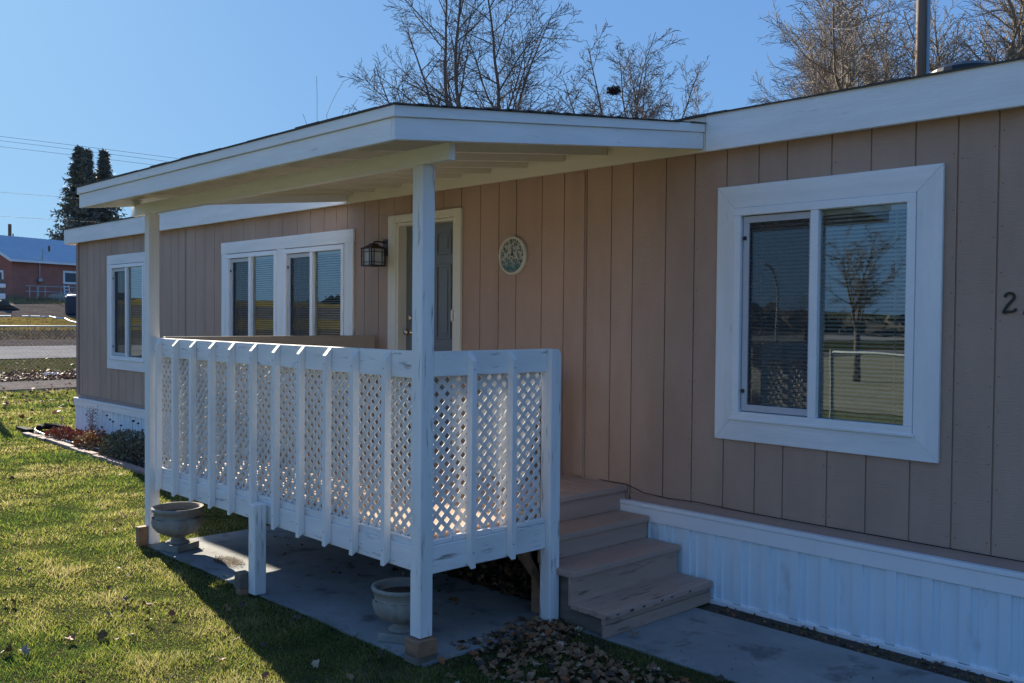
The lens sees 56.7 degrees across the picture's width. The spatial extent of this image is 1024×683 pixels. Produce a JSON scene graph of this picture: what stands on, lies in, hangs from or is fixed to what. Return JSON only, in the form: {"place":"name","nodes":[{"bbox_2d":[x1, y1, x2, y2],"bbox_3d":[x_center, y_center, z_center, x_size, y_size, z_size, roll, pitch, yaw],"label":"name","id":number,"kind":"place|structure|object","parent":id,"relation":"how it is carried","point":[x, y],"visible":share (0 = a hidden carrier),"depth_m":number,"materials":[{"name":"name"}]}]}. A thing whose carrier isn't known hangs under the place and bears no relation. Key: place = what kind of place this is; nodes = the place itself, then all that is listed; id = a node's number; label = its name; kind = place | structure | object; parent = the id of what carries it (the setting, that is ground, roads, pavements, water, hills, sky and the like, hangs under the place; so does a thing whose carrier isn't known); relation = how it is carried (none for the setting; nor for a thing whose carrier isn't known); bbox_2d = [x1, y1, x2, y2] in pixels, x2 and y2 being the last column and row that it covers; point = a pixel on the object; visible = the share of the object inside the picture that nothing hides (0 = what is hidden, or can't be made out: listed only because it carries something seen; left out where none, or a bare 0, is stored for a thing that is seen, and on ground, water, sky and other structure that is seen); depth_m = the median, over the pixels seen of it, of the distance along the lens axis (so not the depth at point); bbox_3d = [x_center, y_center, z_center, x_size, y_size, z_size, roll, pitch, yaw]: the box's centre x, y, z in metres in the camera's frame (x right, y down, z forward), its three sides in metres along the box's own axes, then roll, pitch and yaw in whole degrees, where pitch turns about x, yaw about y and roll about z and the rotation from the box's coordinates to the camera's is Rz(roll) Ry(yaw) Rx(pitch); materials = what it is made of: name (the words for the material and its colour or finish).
{"place":"outdoors","nodes":[
{"label":"outdoors","id":0,"kind":"place"},
{"bbox_2d":[0,279,5,299],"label":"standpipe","id":1,"kind":"object","parent":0,"point":[2,288],"visible":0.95,"depth_m":59.85,"materials":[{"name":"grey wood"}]},
{"bbox_2d":[5,299,64,303],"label":"dry field","id":2,"kind":"structure","parent":0,"point":[34,301],"depth_m":66.13,"materials":[{"name":"brown plant"}]},
{"bbox_2d":[5,294,27,299],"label":"weed clump","id":3,"kind":"object","parent":2,"relation":"on","point":[12,296],"visible":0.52,"depth_m":69.71,"materials":[{"name":"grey plant"}]},
{"bbox_2d":[26,294,57,301],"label":"weed clump","id":4,"kind":"object","parent":2,"relation":"on","point":[43,298],"visible":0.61,"depth_m":67.58,"materials":[{"name":"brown plant"}]},
{"bbox_2d":[45,291,62,300],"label":"dry bush","id":5,"kind":"object","parent":2,"relation":"on","point":[54,295],"visible":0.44,"depth_m":68.76,"materials":[{"name":"beige plant"}]},
{"bbox_2d":[56,291,70,301],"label":"dry bush","id":6,"kind":"object","parent":2,"relation":"on","point":[63,296],"visible":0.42,"depth_m":68.68,"materials":[{"name":"beige plant"}]},
{"bbox_2d":[63,285,69,294],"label":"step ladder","id":7,"kind":"object","parent":2,"relation":"on","point":[64,290],"visible":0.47,"depth_m":73.50,"materials":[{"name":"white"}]},
{"bbox_2d":[0,345,75,358],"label":"road","id":8,"kind":"structure","parent":0,"point":[65,351],"depth_m":35.37,"materials":[{"name":"grey asphalt"}]},
{"bbox_2d":[0,379,75,391],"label":"pavement","id":9,"kind":"structure","parent":0,"point":[28,385],"depth_m":24.20,"materials":[{"name":"grey concrete"}]},
{"bbox_2d":[0,330,75,339],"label":"earth bank","id":10,"kind":"structure","parent":0,"point":[30,337],"depth_m":44.72,"materials":[{"name":"brown soil"}]},
{"bbox_2d":[4,216,99,222],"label":"overhead wire","id":11,"kind":"object","parent":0,"point":[52,219],"visible":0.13,"depth_m":77.99,"materials":[{"name":"grey metal"}]},
{"bbox_2d":[0,146,150,164],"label":"overhead wire","id":12,"kind":"object","parent":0,"point":[76,155],"visible":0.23,"depth_m":71.99,"materials":[{"name":"grey"}]},
{"bbox_2d":[0,140,168,161],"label":"overhead wire","id":13,"kind":"object","parent":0,"point":[88,151],"visible":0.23,"depth_m":70.99,"materials":[{"name":"grey"}]},
{"bbox_2d":[0,136,177,158],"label":"overhead wire","id":14,"kind":"object","parent":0,"point":[90,147],"visible":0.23,"depth_m":69.99,"materials":[{"name":"grey"}]},
{"bbox_2d":[0,345,1006,682],"bbox_3d":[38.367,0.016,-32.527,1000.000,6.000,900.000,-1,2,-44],"label":"ground","id":15,"kind":"structure","parent":0,"point":[57,364],"depth_m":6.08,"materials":[{"name":"green plant"}]},
{"bbox_2d":[0,644,12,652],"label":"fallen leaf","id":16,"kind":"object","parent":15,"relation":"on","point":[8,648],"visible":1,"depth_m":5.25,"materials":[{"name":"brown plant"}]},
{"bbox_2d":[19,645,29,654],"bbox_3d":[-2.697,1.707,5.235,0.046,0.057,0.056,1,1,13],"label":"fallen leaf","id":17,"kind":"object","parent":15,"relation":"on","point":[25,649],"visible":1,"depth_m":5.25,"materials":[{"name":"grey plant"}]},
{"bbox_2d":[0,303,75,317],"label":"gravel yard","id":18,"kind":"structure","parent":15,"relation":"on","point":[41,309],"depth_m":58.10,"materials":[{"name":"grey gravel"}]},
{"bbox_2d":[0,300,19,309],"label":"dirt mound","id":19,"kind":"object","parent":18,"relation":"on","point":[5,304],"visible":0.99,"depth_m":57.51,"materials":[{"name":"soil"}]},
{"bbox_2d":[65,294,75,314],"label":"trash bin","id":20,"kind":"object","parent":18,"relation":"on","point":[70,304],"visible":0.52,"depth_m":56.45,"materials":[{"name":"blue"}]},
{"bbox_2d":[0,317,75,329],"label":"dry verge","id":21,"kind":"structure","parent":15,"relation":"on","point":[39,321],"depth_m":50.81,"materials":[{"name":"yellow plant"}]},
{"bbox_2d":[41,316,75,322],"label":"edging pipe","id":22,"kind":"object","parent":21,"relation":"on","point":[60,318],"visible":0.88,"depth_m":53.42,"materials":[{"name":"white plastic"}]},
{"bbox_2d":[0,339,75,345],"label":"road shoulder","id":23,"kind":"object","parent":15,"relation":"on","point":[40,343],"depth_m":40.94},
{"bbox_2d":[0,356,75,420],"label":"leaf drift","id":24,"kind":"object","parent":15,"relation":"on","point":[31,376],"visible":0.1,"depth_m":25.71,"materials":[{"name":"brown plant"}]},
{"bbox_2d":[43,372,61,375],"bbox_3d":[-12.796,0.892,26.414,0.529,0.123,0.344,-1,2,-44],"label":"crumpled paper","id":25,"kind":"object","parent":24,"relation":"on","point":[53,373],"visible":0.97,"depth_m":26.34,"materials":[{"name":"white paper"}]},
{"bbox_2d":[0,235,75,297],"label":"brick house","id":26,"kind":"structure","parent":15,"relation":"on","point":[32,262],"depth_m":74.57,"materials":[{"name":"red brick"},{"name":"blue metal"},{"name":"white paint"}]},
{"bbox_2d":[0,270,3,278],"bbox_3d":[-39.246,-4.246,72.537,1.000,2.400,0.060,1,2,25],"label":"window","id":27,"kind":"structure","parent":26,"relation":"in","point":[1,271],"depth_m":72.33,"materials":[{"name":"plastic"}]},
{"bbox_2d":[8,224,13,235],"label":"chimney","id":28,"kind":"object","parent":26,"relation":"on","point":[10,230],"visible":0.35,"depth_m":91.78,"materials":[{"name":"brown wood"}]},
{"bbox_2d":[63,271,75,283],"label":"window","id":29,"kind":"structure","parent":26,"relation":"in","point":[69,277],"depth_m":76.64,"materials":[{"name":"plastic"}]},
{"bbox_2d":[0,325,75,392],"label":"chain link fence","id":30,"kind":"object","parent":15,"relation":"on","point":[32,326],"visible":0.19,"depth_m":23.00,"materials":[{"name":"grey metal"}]},
{"bbox_2d":[0,297,75,338],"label":"dry grass","id":31,"kind":"structure","parent":15,"relation":"on","point":[11,299],"depth_m":47.12,"materials":[{"name":"brown"}]},
{"bbox_2d":[16,423,67,432],"bbox_3d":[-7.509,1.390,15.179,1.042,0.131,0.431,1,1,3],"label":"edging roll","id":32,"kind":"object","parent":15,"relation":"on","point":[39,427],"visible":0.7,"depth_m":15.20,"materials":[{"name":"black plastic"}]},
{"bbox_2d":[26,285,75,297],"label":"railing","id":33,"kind":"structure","parent":15,"relation":"on","point":[45,291],"depth_m":72.47,"materials":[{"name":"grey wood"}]},
{"bbox_2d":[44,144,100,240],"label":"spruce tree","id":34,"kind":"object","parent":15,"relation":"on","point":[74,180],"visible":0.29,"depth_m":96.88,"materials":[{"name":"green plant"}]},
{"bbox_2d":[22,432,144,474],"bbox_3d":[-4.955,1.541,11.975,0.188,0.070,7.694,-1,2,-42],"label":"bed edging","id":35,"kind":"object","parent":15,"relation":"on","point":[116,462],"visible":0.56,"depth_m":12.69,"materials":[{"name":"concrete"}]},
{"bbox_2d":[69,148,106,226],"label":"spruce tree","id":36,"kind":"object","parent":15,"relation":"on","point":[87,175],"visible":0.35,"depth_m":96.24,"materials":[{"name":"green plant"}]},
{"bbox_2d":[32,431,170,467],"bbox_3d":[-4.675,1.562,12.139,0.720,0.045,8.550,-1,2,-44],"label":"flower bed","id":37,"kind":"object","parent":15,"relation":"on","point":[84,448],"visible":0.06,"depth_m":13.39,"materials":[{"name":"soil"}]},
{"bbox_2d":[43,425,89,442],"bbox_3d":[-6.685,1.381,14.274,0.515,0.226,1.616,-1,2,-44],"label":"red shrub","id":38,"kind":"object","parent":37,"relation":"on","point":[68,431],"visible":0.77,"depth_m":14.13,"materials":[{"name":"brown plant"}]},
{"bbox_2d":[34,428,144,461],"bbox_3d":[-4.976,1.493,12.292,0.441,0.031,8.180,-1,2,-41],"label":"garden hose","id":39,"kind":"object","parent":37,"relation":"on","point":[69,441],"visible":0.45,"depth_m":13.80,"materials":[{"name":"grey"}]},
{"bbox_2d":[73,426,106,449],"bbox_3d":[-5.915,1.365,13.406,0.539,0.302,0.912,-1,2,-44],"label":"rust shrub","id":40,"kind":"object","parent":37,"relation":"on","point":[94,436],"visible":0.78,"depth_m":13.28,"materials":[{"name":"brown plant"}]},
{"bbox_2d":[85,406,97,429],"bbox_3d":[-6.240,1.224,14.060,0.189,0.541,0.279,-1,2,-44],"label":"tall dead plant","id":41,"kind":"object","parent":37,"relation":"on","point":[92,420],"visible":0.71,"depth_m":14.06,"materials":[{"name":"brown plant"}]},
{"bbox_2d":[101,415,143,447],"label":"dead stalks","id":42,"kind":"object","parent":37,"relation":"on","point":[121,425],"visible":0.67,"depth_m":12.86,"materials":[{"name":"grey plant"}]},
{"bbox_2d":[97,429,162,463],"bbox_3d":[-5.013,1.347,12.465,0.648,0.399,1.524,-1,2,-44],"label":"mounded shrub","id":43,"kind":"object","parent":37,"relation":"on","point":[118,440],"visible":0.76,"depth_m":12.27,"materials":[{"name":"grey plant"}]},
{"bbox_2d":[97,449,164,467],"bbox_3d":[-4.804,1.477,12.055,0.306,0.163,2.418,-1,2,-44],"label":"dark ground plant","id":44,"kind":"object","parent":37,"relation":"on","point":[140,461],"visible":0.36,"depth_m":11.93,"materials":[{"name":"green plant"}]},
{"bbox_2d":[97,629,107,638],"bbox_3d":[-2.387,1.706,5.523,0.060,0.050,0.030,0,1,-18],"label":"fallen leaf","id":45,"kind":"object","parent":15,"relation":"on","point":[101,634],"visible":1,"depth_m":5.53,"materials":[{"name":"brown plant"}]},
{"bbox_2d":[94,148,127,221],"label":"spruce tree","id":46,"kind":"object","parent":15,"relation":"on","point":[104,167],"visible":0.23,"depth_m":98.31,"materials":[{"name":"green plant"}]},
{"bbox_2d":[136,525,147,547],"bbox_3d":[-3.028,1.593,7.756,0.080,0.165,0.073,-1,2,-44],"label":"wood block","id":47,"kind":"object","parent":15,"relation":"on","point":[142,535],"depth_m":7.73,"materials":[{"name":"brown wood"}]},
{"bbox_2d":[168,610,174,615],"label":"fallen leaf","id":48,"kind":"object","parent":15,"relation":"on","point":[171,612],"visible":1,"depth_m":5.92,"materials":[{"name":"brown plant"}]},
{"bbox_2d":[236,588,249,595],"bbox_3d":[-1.829,1.695,6.441,0.081,0.045,0.079,-1,2,-44],"label":"wood block","id":49,"kind":"object","parent":15,"relation":"on","point":[242,592],"depth_m":6.41,"materials":[{"name":"wood"}]},
{"bbox_2d":[234,570,247,589],"bbox_3d":[-1.833,1.617,6.439,0.081,0.107,0.081,-1,2,-44],"label":"wood block","id":50,"kind":"object","parent":49,"relation":"on","point":[240,580],"depth_m":6.41,"materials":[{"name":"grey wood"}]},
{"bbox_2d":[262,671,269,679],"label":"fallen leaf","id":51,"kind":"object","parent":15,"relation":"on","point":[265,674],"visible":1,"depth_m":4.92,"materials":[{"name":"brown plant"}]},
{"bbox_2d":[291,614,300,619],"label":"fallen leaf","id":52,"kind":"object","parent":15,"relation":"on","point":[295,616],"visible":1,"depth_m":5.85,"materials":[{"name":"brown plant"}]},
{"bbox_2d":[311,659,318,667],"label":"fallen leaf","id":53,"kind":"object","parent":15,"relation":"on","point":[314,663],"visible":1,"depth_m":5.07,"materials":[{"name":"grey plant"}]},
{"bbox_2d":[303,76,356,123],"bbox_3d":[-3.151,-1.683,17.056,2.151,6.261,2.501,0,1,-11],"label":"bare tree","id":54,"kind":"object","parent":15,"relation":"on","point":[331,103],"visible":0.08,"depth_m":16.55,"materials":[{"name":"brown plant"}]},
{"bbox_2d":[147,526,547,666],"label":"patio slab","id":55,"kind":"structure","parent":15,"relation":"on","point":[313,594],"depth_m":6.52,"materials":[{"name":"concrete"}]},
{"bbox_2d":[151,502,203,553],"bbox_3d":[-2.688,1.497,7.628,0.406,0.345,0.406,-1,2,-44],"label":"stone urn","id":56,"kind":"object","parent":55,"relation":"on","point":[177,522],"visible":1,"depth_m":7.52,"materials":[{"name":"stone"}]},
{"bbox_2d":[213,555,244,566],"bbox_3d":[-2.147,1.669,7.233,0.214,0.026,0.414,-1,2,-44],"label":"dried moss","id":57,"kind":"object","parent":55,"relation":"on","point":[227,561],"visible":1,"depth_m":7.22,"materials":[{"name":"plant"}]},
{"bbox_2d":[155,335,620,621],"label":"porch deck","id":58,"kind":"structure","parent":55,"relation":"on","point":[350,490],"depth_m":5.84,"materials":[{"name":"white wood"}]},
{"bbox_2d":[371,577,410,644],"bbox_3d":[-0.645,1.580,5.556,0.356,0.315,0.356,-1,2,-44],"label":"stone urn","id":59,"kind":"object","parent":55,"relation":"on","point":[391,601],"visible":0.69,"depth_m":5.45,"materials":[{"name":"stone"}]},
{"bbox_2d":[448,596,459,602],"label":"fallen leaf","id":60,"kind":"object","parent":55,"relation":"on","point":[456,599],"visible":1,"depth_m":6.22,"materials":[{"name":"brown plant"}]},
{"bbox_2d":[76,102,704,638],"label":"porch roof","id":61,"kind":"structure","parent":15,"relation":"on","point":[422,148],"depth_m":5.53,"materials":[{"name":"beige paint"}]},
{"bbox_2d":[266,531,530,620],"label":"leaf litter","id":62,"kind":"object","parent":15,"relation":"on","point":[508,571],"visible":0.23,"depth_m":6.87,"materials":[{"name":"brown plant"}]},
{"bbox_2d":[404,653,436,666],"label":"wood block","id":63,"kind":"structure","parent":15,"relation":"on","point":[412,660],"depth_m":5.17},
{"bbox_2d":[405,636,437,658],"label":"wood block","id":64,"kind":"structure","parent":63,"relation":"on","point":[415,647],"depth_m":5.16,"materials":[{"name":"brown wood"}]},
{"bbox_2d":[337,0,587,113],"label":"bare tree","id":65,"kind":"object","parent":15,"relation":"on","point":[447,98],"visible":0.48,"depth_m":24.16,"materials":[{"name":"brown plant"}]},
{"bbox_2d":[62,56,1023,682],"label":"mobile home","id":66,"kind":"object","parent":15,"relation":"on","point":[788,310],"visible":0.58,"depth_m":6.22,"materials":[{"name":"beige wood"}]},
{"bbox_2d":[109,262,143,361],"bbox_3d":[-5.455,-0.416,13.542,0.125,1.383,1.224,-1,2,-44],"label":"window","id":67,"kind":"structure","parent":66,"relation":"in","point":[125,356],"depth_m":13.55,"materials":[{"name":"plastic"}]},
{"bbox_2d":[226,250,276,372],"bbox_3d":[-2.969,-0.331,10.931,0.125,1.383,1.177,-1,2,-44],"label":"window","id":68,"kind":"structure","parent":66,"relation":"in","point":[250,257],"depth_m":10.93,"materials":[{"name":"plastic"}]},
{"bbox_2d":[283,244,343,380],"bbox_3d":[-2.057,-0.299,9.973,0.125,1.383,1.196,-1,2,-44],"label":"window","id":69,"kind":"structure","parent":66,"relation":"in","point":[307,252],"depth_m":9.97,"materials":[{"name":"plastic"}]},
{"bbox_2d":[360,239,387,266],"bbox_3d":[-1.292,-0.839,8.957,0.234,0.261,0.190,-1,2,-44],"label":"wall lantern","id":70,"kind":"object","parent":66,"relation":"attached to","point":[374,252],"depth_m":8.91,"materials":[{"name":"brown metal"}]},
{"bbox_2d":[499,236,527,274],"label":"oval decorative wall plaque","id":71,"kind":"structure","parent":66,"relation":"attached to","point":[513,254],"depth_m":7.73,"materials":[{"name":"beige ceramic"}]},
{"bbox_2d":[599,479,1023,561],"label":"cable","id":72,"kind":"object","parent":66,"relation":"attached to","point":[821,525],"visible":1,"depth_m":5.76,"materials":[{"name":"black rubber"}]},
{"bbox_2d":[729,192,916,436],"bbox_3d":[1.897,-0.164,5.821,0.125,1.383,1.215,-1,2,-44],"label":"window","id":73,"kind":"structure","parent":66,"relation":"in","point":[740,408],"depth_m":5.80,"materials":[{"name":"plastic"}]},
{"bbox_2d":[1002,292,1023,314],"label":"house number","id":74,"kind":"object","parent":66,"relation":"attached to","point":[1004,311],"visible":1,"depth_m":5.01,"materials":[{"name":"black metal"}]},
{"bbox_2d":[445,614,689,682],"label":"leaf pile","id":75,"kind":"object","parent":15,"relation":"on","point":[537,634],"visible":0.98,"depth_m":5.26,"materials":[{"name":"brown plant"}]},
{"bbox_2d":[501,19,709,119],"bbox_3d":[3.157,-3.603,25.608,4.861,9.799,5.746,-1,2,-44],"label":"bare tree","id":76,"kind":"object","parent":15,"relation":"on","point":[635,100],"visible":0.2,"depth_m":24.91,"materials":[{"name":"brown plant"}]},
{"bbox_2d":[606,84,621,97],"bbox_3d":[2.689,-6.595,25.003,0.434,0.356,0.431,-1,2,-44],"label":"bird nest","id":77,"kind":"object","parent":76,"relation":"in","point":[612,90],"visible":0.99,"depth_m":24.93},
{"bbox_2d":[569,608,969,682],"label":"walkway","id":78,"kind":"structure","parent":15,"relation":"on","point":[770,654],"depth_m":5.35,"materials":[{"name":"concrete"}]},
{"bbox_2d":[516,483,712,638],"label":"porch steps","id":79,"kind":"structure","parent":78,"relation":"on","point":[632,579],"depth_m":6.15,"materials":[{"name":"brown paint"}]},
{"bbox_2d":[685,0,976,116],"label":"bare tree","id":80,"kind":"object","parent":15,"relation":"on","point":[833,75],"visible":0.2,"depth_m":22.22,"materials":[{"name":"beige plant"}]},
{"bbox_2d":[700,604,1009,682],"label":"soil strip","id":81,"kind":"object","parent":15,"relation":"on","point":[854,644],"visible":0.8,"depth_m":5.52,"materials":[{"name":"brown soil"}]},
{"bbox_2d":[2,458,1011,682],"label":"fallen leaves","id":82,"kind":"object","parent":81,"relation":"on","point":[443,659],"depth_m":5.44,"materials":[{"name":"brown plant"}]},
{"bbox_2d":[787,0,1023,82],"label":"bare tree","id":83,"kind":"object","parent":15,"relation":"on","point":[1012,49],"visible":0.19,"depth_m":21.41,"materials":[{"name":"beige plant"}]},
{"bbox_2d":[915,0,930,75],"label":"utility pole","id":84,"kind":"object","parent":15,"relation":"on","point":[922,57],"depth_m":20.28,"materials":[{"name":"metal"}]},
{"bbox_2d":[466,372,541,480],"bbox_3d":[-0.057,0.617,7.287,0.258,0.810,0.640,-1,2,-44],"label":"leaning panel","id":85,"kind":"object","parent":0,"point":[483,452],"visible":0.08,"depth_m":7.24,"materials":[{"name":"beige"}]},
{"bbox_2d":[0,0,1023,238],"label":"sky","id":86,"kind":"structure","parent":0,"point":[174,79],"materials":[{"name":"blue"}]}
]}

